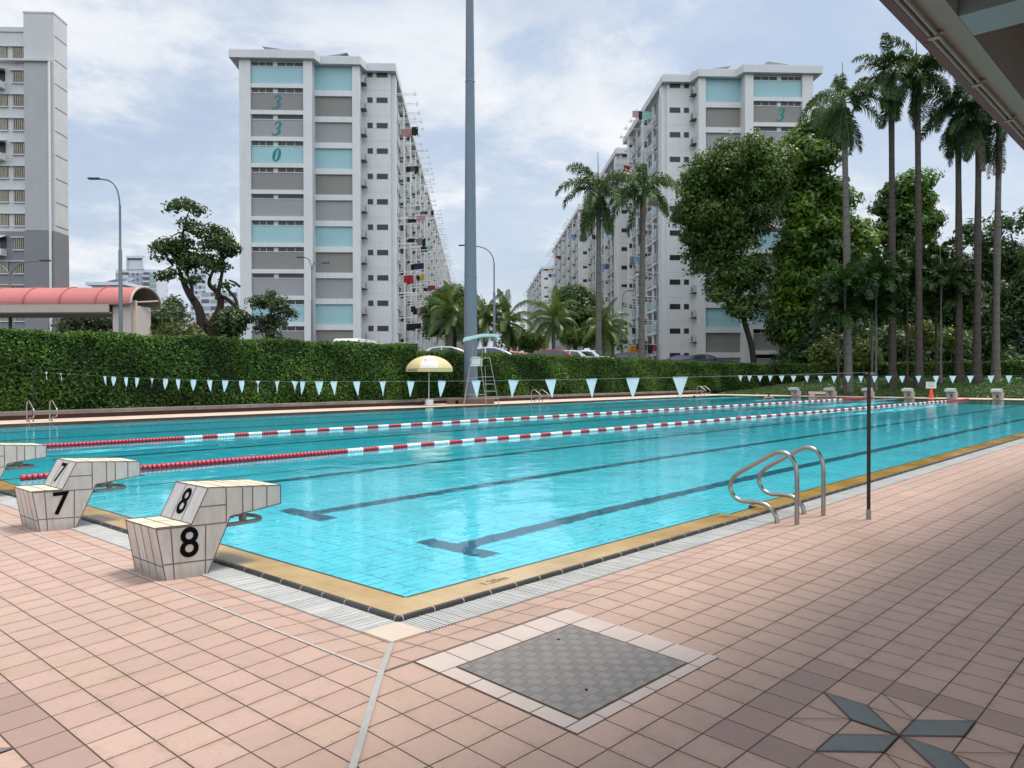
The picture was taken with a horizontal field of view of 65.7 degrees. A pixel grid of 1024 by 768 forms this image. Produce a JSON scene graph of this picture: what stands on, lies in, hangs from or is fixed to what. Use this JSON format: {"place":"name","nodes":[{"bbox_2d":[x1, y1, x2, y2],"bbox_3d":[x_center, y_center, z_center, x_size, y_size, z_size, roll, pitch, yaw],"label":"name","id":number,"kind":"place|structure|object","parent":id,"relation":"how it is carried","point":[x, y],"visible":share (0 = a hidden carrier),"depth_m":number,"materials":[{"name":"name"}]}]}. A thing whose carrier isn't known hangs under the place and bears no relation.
{"place":"outdoors","nodes":[
{"label":"outdoors","id":0,"kind":"place"},
{"bbox_2d":[0,11,68,333],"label":"tower block","id":1,"kind":"structure","parent":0,"point":[34,223],"depth_m":93.63,"materials":[{"name":"white paint"}]},
{"bbox_2d":[85,276,140,331],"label":"distant block","id":2,"kind":"structure","parent":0,"point":[112,283],"depth_m":299.63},
{"bbox_2d":[116,256,167,334],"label":"distant block","id":3,"kind":"structure","parent":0,"point":[139,273],"depth_m":419.21,"materials":[{"name":"concrete"}]},
{"bbox_2d":[190,271,215,323],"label":"distant block","id":4,"kind":"structure","parent":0,"point":[200,287],"depth_m":429.48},
{"bbox_2d":[199,292,239,317],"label":"distant block","id":5,"kind":"structure","parent":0,"point":[208,301],"depth_m":329.48,"materials":[{"name":"concrete"}]},
{"bbox_2d":[1,409,982,596],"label":"pool floor","id":6,"kind":"structure","parent":0,"point":[403,525],"depth_m":11.73,"materials":[{"name":"tile"}]},
{"bbox_2d":[0,443,1023,767],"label":"pool deck","id":7,"kind":"structure","parent":0,"point":[908,597],"depth_m":4.24,"materials":[{"name":"pink tile"}]},
{"bbox_2d":[0,443,46,478],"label":"starting block","id":8,"kind":"structure","parent":7,"relation":"on","point":[16,454],"depth_m":9.90,"materials":[{"name":"grey tile"}]},
{"bbox_2d":[14,457,140,531],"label":"starting block","id":9,"kind":"structure","parent":7,"relation":"on","point":[59,499],"depth_m":7.74,"materials":[{"name":"grey tile"}]},
{"bbox_2d":[125,479,280,580],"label":"starting block","id":10,"kind":"structure","parent":7,"relation":"on","point":[181,536],"depth_m":5.93,"materials":[{"name":"grey tile"}]},
{"bbox_2d":[348,642,394,767],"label":"deck joint","id":11,"kind":"object","parent":7,"relation":"on","point":[364,728],"visible":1,"depth_m":3.47,"materials":[{"name":"concrete"}]},
{"bbox_2d":[364,622,425,642],"bbox_3d":[-0.671,1.431,4.554,0.252,0.025,0.252,0,1,43],"label":"corner tile","id":12,"kind":"object","parent":7,"relation":"on","point":[395,632],"visible":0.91,"depth_m":4.53,"materials":[{"name":"tile"}]},
{"bbox_2d":[0,449,1022,671],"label":"deck joint","id":13,"kind":"object","parent":7,"relation":"on","point":[346,657],"visible":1,"depth_m":5.42,"materials":[{"name":"concrete"}]},
{"bbox_2d":[416,609,718,734],"bbox_3d":[0.306,1.439,4.144,1.047,0.054,1.233,0,1,43],"label":"manhole cover","id":14,"kind":"object","parent":7,"relation":"on","point":[573,672],"visible":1,"depth_m":4.05,"materials":[{"name":"grey metal"}]},
{"bbox_2d":[728,445,825,524],"bbox_3d":[2.693,1.098,8.330,0.939,0.898,0.713,0,1,43],"label":"pool ladder","id":15,"kind":"object","parent":7,"relation":"on","point":[795,498],"visible":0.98,"depth_m":8.24,"materials":[{"name":"metal"}]},
{"bbox_2d":[866,372,874,519],"bbox_3d":[3.655,0.632,8.100,0.085,1.500,0.048,0,1,43],"label":"flag post","id":16,"kind":"object","parent":7,"relation":"on","point":[868,512],"visible":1,"depth_m":8.09,"materials":[{"name":"brown metal"}]},
{"bbox_2d":[38,371,865,397],"bbox_3d":[-5.920,-0.082,16.869,25.950,0.543,0.077,0,1,43],"label":"flag line","id":17,"kind":"object","parent":16,"relation":"hanging from","point":[680,382],"visible":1,"depth_m":12.45,"materials":[{"name":"white fabric"}]},
{"bbox_2d":[812,691,999,767],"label":"star inlay","id":18,"kind":"object","parent":7,"relation":"on","point":[935,757],"visible":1,"depth_m":3.42,"materials":[{"name":"tile"}]},
{"bbox_2d":[879,0,1023,149],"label":"grandstand roof","id":19,"kind":"structure","parent":7,"relation":"on","point":[974,49],"depth_m":6.30,"materials":[{"name":"white paint"}]},
{"bbox_2d":[0,395,1023,484],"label":"pool water","id":20,"kind":"structure","parent":0,"point":[997,419],"depth_m":22.68,"materials":[{"name":"liquid"}]},
{"bbox_2d":[41,397,872,446],"bbox_3d":[5.955,1.095,33.026,0.119,0.091,50.031,0,1,44],"label":"lane rope","id":21,"kind":"object","parent":20,"relation":"on","point":[87,443],"visible":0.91,"depth_m":22.23,"materials":[{"name":"plastic"}]},
{"bbox_2d":[0,398,968,480],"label":"lane rope","id":22,"kind":"object","parent":20,"relation":"on","point":[38,476],"visible":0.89,"depth_m":16.25,"materials":[{"name":"plastic"}]},
{"bbox_2d":[0,394,1023,424],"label":"deck","id":23,"kind":"structure","parent":0,"point":[7,422],"depth_m":35.72,"materials":[{"name":"tile"}]},
{"bbox_2d":[0,326,417,411],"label":"hedge","id":24,"kind":"object","parent":23,"relation":"on","point":[84,355],"visible":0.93,"depth_m":31.65,"materials":[{"name":"green plant"}]},
{"bbox_2d":[0,399,425,420],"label":"planter edge","id":25,"kind":"object","parent":23,"relation":"on","point":[44,414],"visible":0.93,"depth_m":31.34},
{"bbox_2d":[406,355,452,404],"bbox_3d":[-4.156,-0.193,39.765,2.344,2.500,2.374,0,1,43],"label":"umbrella","id":26,"kind":"object","parent":23,"relation":"on","point":[429,363],"visible":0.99,"depth_m":38.95,"materials":[{"name":"yellow fabric"}]},
{"bbox_2d":[447,398,493,403],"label":"platform","id":27,"kind":"structure","parent":23,"relation":"on","point":[471,401],"depth_m":41.11,"materials":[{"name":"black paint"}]},
{"bbox_2d":[464,0,477,397],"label":"floodlight mast","id":28,"kind":"object","parent":23,"relation":"on","point":[470,299],"visible":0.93,"depth_m":42.94,"materials":[{"name":"metal"}]},
{"bbox_2d":[463,334,499,404],"bbox_3d":[-1.594,-0.712,40.646,1.822,3.673,1.012,0,1,-8],"label":"lifeguard chair","id":29,"kind":"object","parent":23,"relation":"on","point":[476,361],"visible":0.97,"depth_m":40.31,"materials":[{"name":"metal"}]},
{"bbox_2d":[0,436,1023,621],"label":"pool kerb","id":30,"kind":"structure","parent":23,"relation":"on","point":[383,613],"depth_m":5.93,"materials":[{"name":"black tile"}]},
{"bbox_2d":[2,432,1021,596],"bbox_3d":[7.379,1.414,31.728,24.144,0.606,50.014,0,1,43],"label":"pool rim","id":31,"kind":"object","parent":23,"relation":"on","point":[518,566],"visible":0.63,"depth_m":6.51,"materials":[{"name":"tile"}]},
{"bbox_2d":[0,432,1023,614],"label":"pool ledge","id":32,"kind":"object","parent":31,"relation":"on","point":[377,598],"visible":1,"depth_m":6.21,"materials":[{"name":"yellow tile"}]},
{"bbox_2d":[417,390,703,403],"bbox_3d":[4.853,0.774,51.929,0.850,0.285,29.640,0,1,43],"label":"planter edge","id":33,"kind":"object","parent":23,"relation":"on","point":[544,397],"visible":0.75,"depth_m":50.41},
{"bbox_3d":[11.516,0.094,55.065,0.085,1.550,0.048,0,1,43],"label":"flag post","id":34,"kind":"object","parent":23,"relation":"on","visible":0},
{"bbox_2d":[678,374,1023,382],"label":"flag line","id":35,"kind":"object","parent":34,"relation":"hanging from","point":[952,378],"visible":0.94,"depth_m":45.96,"materials":[{"name":"white fabric"}]},
{"bbox_2d":[0,0,1023,352],"label":"sky","id":36,"kind":"structure","parent":0,"point":[153,85],"materials":[{"name":"white"}]},
{"bbox_2d":[712,376,1023,398],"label":"lawn","id":37,"kind":"structure","parent":0,"point":[878,387],"depth_m":57.97,"materials":[{"name":"green plant"}]},
{"bbox_2d":[737,361,776,389],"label":"hedge","id":38,"kind":"object","parent":37,"relation":"on","point":[765,370],"visible":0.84,"depth_m":69.15,"materials":[{"name":"green plant"}]},
{"bbox_2d":[804,336,843,375],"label":"shrub","id":39,"kind":"object","parent":37,"relation":"on","point":[825,353],"visible":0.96,"depth_m":65.63,"materials":[{"name":"green plant"}]},
{"bbox_2d":[808,286,869,392],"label":"palm tree","id":40,"kind":"object","parent":37,"relation":"on","point":[836,309],"visible":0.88,"depth_m":56.64,"materials":[{"name":"green plant"}]},
{"bbox_2d":[797,62,887,392],"bbox_3d":[23.891,-11.136,57.069,5.843,23.885,5.305,0,1,-17],"label":"palm tree","id":41,"kind":"object","parent":37,"relation":"on","point":[840,115],"visible":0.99,"depth_m":56.66,"materials":[{"name":"green plant"}]},
{"bbox_2d":[811,255,878,395],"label":"palm tree","id":42,"kind":"object","parent":37,"relation":"on","point":[848,277],"visible":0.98,"depth_m":55.38,"materials":[{"name":"green plant"}]},
{"bbox_2d":[852,338,884,376],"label":"shrub","id":43,"kind":"object","parent":37,"relation":"on","point":[863,348],"visible":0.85,"depth_m":65.56,"materials":[{"name":"green plant"}]},
{"bbox_2d":[851,285,906,388],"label":"palm tree","id":44,"kind":"object","parent":37,"relation":"on","point":[883,307],"visible":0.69,"depth_m":57.38,"materials":[{"name":"green plant"}]},
{"bbox_2d":[851,245,909,390],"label":"palm tree","id":45,"kind":"object","parent":37,"relation":"on","point":[877,268],"visible":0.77,"depth_m":56.24,"materials":[{"name":"green plant"}]},
{"bbox_2d":[851,32,940,388],"bbox_3d":[27.989,-12.244,57.731,6.082,25.676,5.852,0,1,43],"label":"palm tree","id":46,"kind":"object","parent":37,"relation":"on","point":[892,117],"visible":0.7,"depth_m":57.66,"materials":[{"name":"green plant"}]},
{"bbox_2d":[773,359,1023,384],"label":"hedge","id":47,"kind":"object","parent":37,"relation":"on","point":[1008,367],"visible":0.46,"depth_m":66.07,"materials":[{"name":"green plant"}]},
{"bbox_2d":[879,244,938,384],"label":"palm tree","id":48,"kind":"object","parent":37,"relation":"on","point":[907,271],"visible":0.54,"depth_m":58.63,"materials":[{"name":"green plant"}]},
{"bbox_2d":[868,35,956,389],"bbox_3d":[28.765,-12.340,56.786,6.090,25.568,6.231,0,1,43],"label":"palm tree","id":49,"kind":"object","parent":37,"relation":"on","point":[917,96],"visible":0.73,"depth_m":56.69,"materials":[{"name":"green plant"}]},
{"bbox_2d":[901,319,945,352],"bbox_3d":[33.075,-2.798,63.780,3.085,4.807,3.072,0,1,43],"label":"shrub","id":50,"kind":"object","parent":37,"relation":"on","point":[928,336],"visible":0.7,"depth_m":63.22,"materials":[{"name":"green plant"}]},
{"bbox_2d":[896,232,952,266],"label":"palm tree","id":51,"kind":"object","parent":37,"relation":"on","point":[911,256],"visible":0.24,"depth_m":60.38,"materials":[{"name":"green plant"}]},
{"bbox_2d":[905,251,976,383],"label":"palm tree","id":52,"kind":"object","parent":37,"relation":"on","point":[943,271],"visible":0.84,"depth_m":57.60,"materials":[{"name":"green plant"}]},
{"bbox_2d":[922,232,969,375],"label":"palm tree","id":53,"kind":"object","parent":37,"relation":"on","point":[932,243],"visible":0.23,"depth_m":60.44,"materials":[{"name":"green plant"}]},
{"bbox_2d":[908,80,993,382],"bbox_3d":[32.452,-11.474,57.823,5.852,23.260,5.781,-1,1,-37],"label":"palm tree","id":54,"kind":"object","parent":37,"relation":"on","point":[952,146],"visible":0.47,"depth_m":57.72,"materials":[{"name":"green plant"}]},
{"bbox_2d":[930,265,991,313],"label":"palm tree","id":55,"kind":"object","parent":37,"relation":"on","point":[949,297],"visible":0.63,"depth_m":58.33,"materials":[{"name":"green plant"}]},
{"bbox_2d":[928,92,994,383],"bbox_3d":[33.444,-11.106,56.611,5.600,22.310,5.701,0,1,-19],"label":"palm tree","id":56,"kind":"object","parent":37,"relation":"on","point":[981,135],"visible":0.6,"depth_m":56.71,"materials":[{"name":"green plant"}]},
{"bbox_2d":[963,101,1007,380],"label":"palm tree","id":57,"kind":"object","parent":37,"relation":"on","point":[1000,138],"visible":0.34,"depth_m":57.72,"materials":[{"name":"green plant"}]},
{"bbox_3d":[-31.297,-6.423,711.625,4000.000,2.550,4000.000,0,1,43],"label":"ground","id":58,"kind":"structure","parent":0,"visible":0},
{"bbox_2d":[48,318,112,332],"bbox_3d":[-31.795,-4.358,59.696,6.174,4.030,4.847,0,1,43],"label":"shrub","id":59,"kind":"object","parent":58,"relation":"on","point":[82,324],"visible":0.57,"depth_m":58.50,"materials":[{"name":"green plant"}]},
{"bbox_2d":[0,286,161,335],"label":"covered walkway","id":60,"kind":"structure","parent":58,"relation":"on","point":[140,303],"depth_m":39.33,"materials":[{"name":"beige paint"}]},
{"bbox_2d":[87,177,122,332],"bbox_3d":[-19.437,-5.346,37.947,1.590,9.018,0.200,0,1,0],"label":"street lamp","id":61,"kind":"object","parent":58,"relation":"on","point":[120,287],"visible":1,"depth_m":37.89,"materials":[{"name":"metal"}]},
{"bbox_2d":[158,291,192,327],"bbox_3d":[-26.536,-4.818,62.004,2.953,4.758,2.571,0,1,43],"label":"shrub","id":62,"kind":"object","parent":58,"relation":"on","point":[174,300],"visible":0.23,"depth_m":61.64,"materials":[{"name":"green plant"}]},
{"bbox_2d":[150,320,206,335],"bbox_3d":[-17.754,-2.426,42.068,3.106,1.814,2.854,0,1,19],"label":"shrub","id":63,"kind":"object","parent":58,"relation":"on","point":[177,330],"visible":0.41,"depth_m":41.45,"materials":[{"name":"green plant"}]},
{"bbox_2d":[151,301,207,334],"bbox_3d":[-24.185,-4.048,56.178,5.317,3.690,3.956,0,1,5],"label":"shrub","id":64,"kind":"object","parent":58,"relation":"on","point":[163,317],"visible":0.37,"depth_m":55.78,"materials":[{"name":"green plant"}]},
{"bbox_2d":[147,196,242,337],"bbox_3d":[-18.286,-6.380,45.827,5.423,8.832,3.194,0,1,0],"label":"tree","id":65,"kind":"object","parent":58,"relation":"on","point":[219,243],"visible":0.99,"depth_m":45.75,"materials":[{"name":"green plant"}]},
{"bbox_2d":[205,305,253,338],"bbox_3d":[-15.607,-3.050,43.922,2.489,2.632,2.586,0,1,43],"label":"shrub","id":66,"kind":"object","parent":58,"relation":"on","point":[229,323],"visible":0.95,"depth_m":43.38,"materials":[{"name":"green plant"}]},
{"bbox_2d":[243,287,299,338],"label":"tree","id":67,"kind":"object","parent":58,"relation":"on","point":[274,321],"visible":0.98,"depth_m":43.88,"materials":[{"name":"green plant"}]},
{"bbox_2d":[296,257,329,341],"bbox_3d":[-14.505,-5.170,57.950,2.400,8.236,0.200,0,1,0],"label":"street lamp","id":68,"kind":"object","parent":58,"relation":"on","point":[312,293],"visible":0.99,"depth_m":57.88,"materials":[{"name":"metal"}]},
{"bbox_2d":[229,46,436,350],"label":"apartment block","id":69,"kind":"structure","parent":58,"relation":"on","point":[328,154],"depth_m":85.70,"materials":[{"name":"paint"}]},
{"bbox_2d":[425,187,452,348],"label":"apartment block","id":70,"kind":"structure","parent":58,"relation":"on","point":[438,260],"depth_m":164.58,"materials":[{"name":"white concrete"}]},
{"bbox_2d":[423,281,463,346],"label":"palm tree","id":71,"kind":"object","parent":58,"relation":"on","point":[451,308],"visible":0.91,"depth_m":65.52,"materials":[{"name":"green plant"}]},
{"bbox_2d":[416,281,490,347],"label":"tree","id":72,"kind":"object","parent":58,"relation":"on","point":[457,295],"visible":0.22,"depth_m":76.78,"materials":[{"name":"green plant"}]},
{"bbox_2d":[459,245,495,346],"bbox_3d":[-2.412,-5.345,54.948,2.540,8.592,0.200,0,1,0],"label":"street lamp","id":73,"kind":"object","parent":58,"relation":"on","point":[494,340],"visible":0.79,"depth_m":54.88,"materials":[{"name":"metal"}]},
{"bbox_2d":[456,292,514,346],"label":"palm tree","id":74,"kind":"object","parent":58,"relation":"on","point":[484,327],"visible":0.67,"depth_m":65.53,"materials":[{"name":"green plant"}]},
{"bbox_2d":[477,288,536,351],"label":"palm tree","id":75,"kind":"object","parent":58,"relation":"on","point":[505,312],"visible":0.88,"depth_m":65.58,"materials":[{"name":"green plant"}]},
{"bbox_2d":[496,324,549,353],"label":"shrub","id":76,"kind":"object","parent":58,"relation":"on","point":[526,344],"visible":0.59,"depth_m":67.43,"materials":[{"name":"green plant"}]},
{"bbox_2d":[522,266,553,353],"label":"apartment block","id":77,"kind":"structure","parent":58,"relation":"on","point":[536,290],"depth_m":257.36,"materials":[{"name":"white concrete"}]},
{"bbox_2d":[534,349,572,356],"bbox_3d":[2.601,-1.755,55.984,4.445,1.360,2.040,0,1,4],"label":"parked car","id":78,"kind":"object","parent":58,"relation":"on","point":[556,352],"visible":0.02,"depth_m":55.22,"materials":[{"name":"red paint"}]},
{"bbox_2d":[528,286,579,350],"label":"palm tree","id":79,"kind":"object","parent":58,"relation":"on","point":[554,310],"visible":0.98,"depth_m":65.56,"materials":[{"name":"green plant"}]},
{"bbox_2d":[546,205,586,349],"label":"apartment block","id":80,"kind":"structure","parent":58,"relation":"on","point":[567,270],"depth_m":175.59,"materials":[{"name":"white concrete"}]},
{"bbox_2d":[545,283,604,349],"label":"tree","id":81,"kind":"object","parent":58,"relation":"on","point":[581,295],"visible":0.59,"depth_m":79.80,"materials":[{"name":"green plant"}]},
{"bbox_2d":[416,349,738,397],"bbox_3d":[6.615,-0.619,55.125,1.677,2.996,36.905,0,1,43],"label":"hedge","id":82,"kind":"object","parent":58,"relation":"on","point":[531,372],"visible":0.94,"depth_m":51.25,"materials":[{"name":"green plant"}]},
{"bbox_2d":[555,325,629,351],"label":"shrub","id":83,"kind":"object","parent":58,"relation":"on","point":[573,341],"visible":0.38,"depth_m":67.58,"materials":[{"name":"green plant"}]},
{"bbox_2d":[555,162,643,354],"bbox_3d":[6.550,-9.320,59.624,6.319,16.406,6.424,0,1,43],"label":"palm tree","id":84,"kind":"object","parent":58,"relation":"on","point":[595,203],"visible":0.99,"depth_m":59.62,"materials":[{"name":"green plant"}]},
{"bbox_2d":[577,148,626,355],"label":"apartment block","id":85,"kind":"structure","parent":58,"relation":"on","point":[613,254],"depth_m":123.72,"materials":[{"name":"white concrete"}]},
{"bbox_2d":[578,297,632,356],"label":"palm tree","id":86,"kind":"object","parent":58,"relation":"on","point":[610,321],"visible":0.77,"depth_m":65.31,"materials":[{"name":"green plant"}]},
{"bbox_2d":[608,156,681,358],"bbox_3d":[10.129,-9.487,60.693,5.706,16.704,5.246,0,1,10],"label":"palm tree","id":87,"kind":"object","parent":58,"relation":"on","point":[667,180],"visible":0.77,"depth_m":60.74,"materials":[{"name":"green plant"}]},
{"bbox_2d":[635,272,658,359],"bbox_3d":[10.569,-4.957,61.953,1.840,7.616,0.200,0,1,0],"label":"street lamp","id":88,"kind":"object","parent":58,"relation":"on","point":[657,316],"visible":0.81,"depth_m":61.89,"materials":[{"name":"metal"}]},
{"bbox_2d":[682,354,727,362],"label":"parked car","id":89,"kind":"object","parent":58,"relation":"on","point":[702,357],"visible":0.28,"depth_m":70.23,"materials":[{"name":"paint"}]},
{"bbox_2d":[615,61,822,363],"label":"apartment block","id":90,"kind":"structure","parent":58,"relation":"on","point":[693,112],"depth_m":90.25,"materials":[{"name":"paint"}]},
{"bbox_2d":[667,127,803,362],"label":"tree","id":91,"kind":"object","parent":58,"relation":"on","point":[728,189],"visible":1,"depth_m":71.67,"materials":[{"name":"green plant"}]},
{"bbox_2d":[768,322,843,363],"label":"shrub","id":92,"kind":"object","parent":58,"relation":"on","point":[795,353],"visible":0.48,"depth_m":72.36,"materials":[{"name":"green plant"}]},
{"bbox_2d":[760,106,884,348],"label":"tree","id":93,"kind":"object","parent":58,"relation":"on","point":[807,246],"visible":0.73,"depth_m":75.05,"materials":[{"name":"green plant"}]},
{"bbox_2d":[789,290,874,350],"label":"tree","id":94,"kind":"object","parent":58,"relation":"on","point":[833,321],"visible":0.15,"depth_m":74.54,"materials":[{"name":"green plant"}]},
{"bbox_2d":[830,318,888,364],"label":"shrub","id":95,"kind":"object","parent":58,"relation":"on","point":[861,333],"visible":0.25,"depth_m":71.93,"materials":[{"name":"green plant"}]},
{"bbox_2d":[858,322,914,361],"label":"shrub","id":96,"kind":"object","parent":58,"relation":"on","point":[901,345],"visible":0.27,"depth_m":72.19,"materials":[{"name":"green plant"}]},
{"bbox_2d":[865,166,948,254],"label":"tree","id":97,"kind":"object","parent":58,"relation":"on","point":[934,219],"visible":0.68,"depth_m":84.48,"materials":[{"name":"green plant"}]},
{"bbox_2d":[868,249,946,329],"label":"tree","id":98,"kind":"object","parent":58,"relation":"on","point":[901,306],"visible":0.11,"depth_m":76.15,"materials":[{"name":"green plant"}]},
{"bbox_2d":[883,322,953,361],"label":"shrub","id":99,"kind":"object","parent":58,"relation":"on","point":[927,356],"visible":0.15,"depth_m":71.88,"materials":[{"name":"green plant"}]},
{"bbox_2d":[937,325,972,360],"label":"shrub","id":100,"kind":"object","parent":58,"relation":"on","point":[948,337],"visible":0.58,"depth_m":65.50,"materials":[{"name":"green plant"}]},
{"bbox_2d":[930,322,983,361],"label":"shrub","id":101,"kind":"object","parent":58,"relation":"on","point":[948,355],"visible":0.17,"depth_m":72.68,"materials":[{"name":"green plant"}]},
{"bbox_2d":[922,257,992,331],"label":"tree","id":102,"kind":"object","parent":58,"relation":"on","point":[948,319],"visible":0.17,"depth_m":78.31,"materials":[{"name":"green plant"}]},
{"bbox_2d":[943,206,1023,309],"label":"tree","id":103,"kind":"object","parent":58,"relation":"on","point":[1009,259],"visible":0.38,"depth_m":77.18,"materials":[{"name":"green plant"}]},
{"bbox_2d":[953,321,1023,363],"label":"shrub","id":104,"kind":"object","parent":58,"relation":"on","point":[986,343],"visible":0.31,"depth_m":72.70,"materials":[{"name":"green plant"}]},
{"bbox_2d":[963,239,1023,358],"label":"tree","id":105,"kind":"object","parent":58,"relation":"on","point":[1012,306],"visible":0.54,"depth_m":73.53,"materials":[{"name":"green plant"}]},
{"bbox_2d":[988,345,1023,360],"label":"shrub","id":106,"kind":"object","parent":58,"relation":"on","point":[1009,356],"visible":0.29,"depth_m":64.03,"materials":[{"name":"green plant"}]},
{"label":"drain channel","id":107,"kind":"structure","parent":0,"visible":0},
{"bbox_2d":[0,493,395,633],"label":"drain grate","id":108,"kind":"object","parent":107,"relation":"on","point":[351,618],"visible":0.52,"depth_m":5.39,"materials":[{"name":"plastic"}]},
{"bbox_2d":[401,438,1023,632],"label":"drain grate","id":109,"kind":"object","parent":107,"relation":"on","point":[446,617],"visible":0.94,"depth_m":6.29,"materials":[{"name":"plastic"}]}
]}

